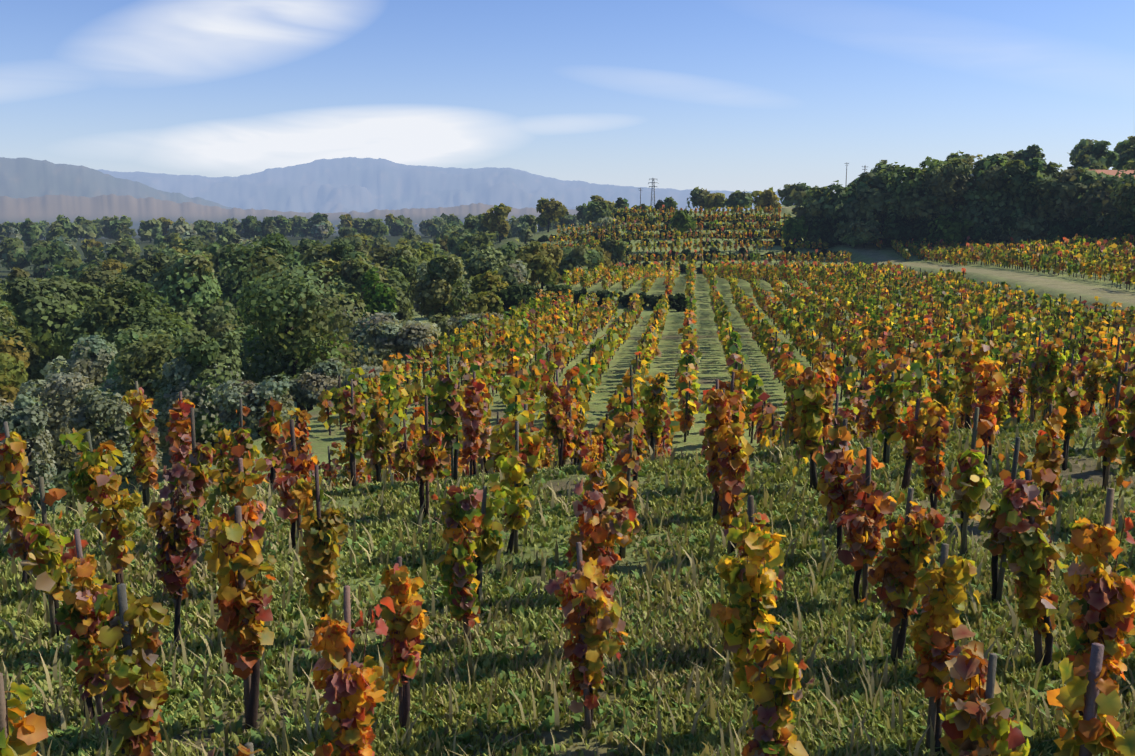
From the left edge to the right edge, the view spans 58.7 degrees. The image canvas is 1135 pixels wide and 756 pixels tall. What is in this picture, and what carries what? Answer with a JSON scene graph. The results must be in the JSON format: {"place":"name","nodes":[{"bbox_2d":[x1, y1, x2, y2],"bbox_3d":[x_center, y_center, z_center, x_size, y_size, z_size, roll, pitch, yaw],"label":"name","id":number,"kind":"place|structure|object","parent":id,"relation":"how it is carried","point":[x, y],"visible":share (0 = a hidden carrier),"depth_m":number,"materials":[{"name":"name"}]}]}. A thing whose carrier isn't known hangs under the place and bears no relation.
{"place":"outdoors","nodes":[
{"label":"outdoors","id":0,"kind":"place"},
{"bbox_2d":[0,157,1134,755],"bbox_3d":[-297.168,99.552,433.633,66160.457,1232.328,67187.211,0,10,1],"label":"ground","id":1,"kind":"structure","parent":0,"point":[48,191],"depth_m":181.50,"materials":[{"name":"green plant"}]},
{"bbox_2d":[0,195,628,514],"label":"trees","id":2,"kind":"object","parent":1,"relation":"on","point":[261,324],"visible":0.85,"depth_m":81.13,"materials":[{"name":"green plant"}]},
{"bbox_2d":[0,403,1134,755],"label":"grass","id":3,"kind":"structure","parent":1,"relation":"on","point":[454,691],"depth_m":11.38,"materials":[{"name":"green plant"}]},
{"bbox_2d":[0,459,1134,755],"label":"vines","id":4,"kind":"object","parent":1,"relation":"on","point":[768,675],"visible":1,"depth_m":8.82,"materials":[{"name":"orange plant"}]},
{"bbox_2d":[0,331,1134,637],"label":"vines","id":5,"kind":"object","parent":1,"relation":"on","point":[514,449],"visible":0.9,"depth_m":15.83,"materials":[{"name":"orange plant"}]},
{"bbox_2d":[213,170,1134,230],"bbox_3d":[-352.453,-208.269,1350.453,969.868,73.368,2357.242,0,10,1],"label":"houses","id":6,"kind":"structure","parent":1,"relation":"on","point":[1111,172],"depth_m":176.76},
{"bbox_2d":[504,210,851,315],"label":"hedges","id":7,"kind":"object","parent":1,"relation":"on","point":[677,302],"visible":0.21,"depth_m":189.54,"materials":[{"name":"green plant"}]},
{"bbox_2d":[616,217,792,268],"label":"terrace walls","id":8,"kind":"structure","parent":1,"relation":"on","point":[702,236],"depth_m":215.05,"materials":[{"name":"stone"}]},
{"bbox_2d":[316,251,1134,480],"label":"vines","id":9,"kind":"object","parent":1,"relation":"on","point":[995,318],"visible":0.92,"depth_m":58.28,"materials":[{"name":"yellow plant"}]},
{"bbox_2d":[638,163,866,204],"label":"utility poles","id":10,"kind":"object","parent":1,"relation":"on","point":[653,185],"visible":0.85,"depth_m":322.81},
{"bbox_2d":[531,204,1134,288],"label":"vines","id":11,"kind":"object","parent":1,"relation":"on","point":[1046,254],"visible":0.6,"depth_m":159.51,"materials":[{"name":"orange plant"}]},
{"bbox_2d":[584,136,1134,248],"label":"trees","id":12,"kind":"object","parent":1,"relation":"on","point":[1030,193],"visible":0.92,"depth_m":178.73,"materials":[{"name":"green plant"}]},
{"bbox_2d":[0,0,1134,192],"label":"sky","id":13,"kind":"structure","parent":0,"point":[728,95],"materials":[{"name":"blue"}]}
]}

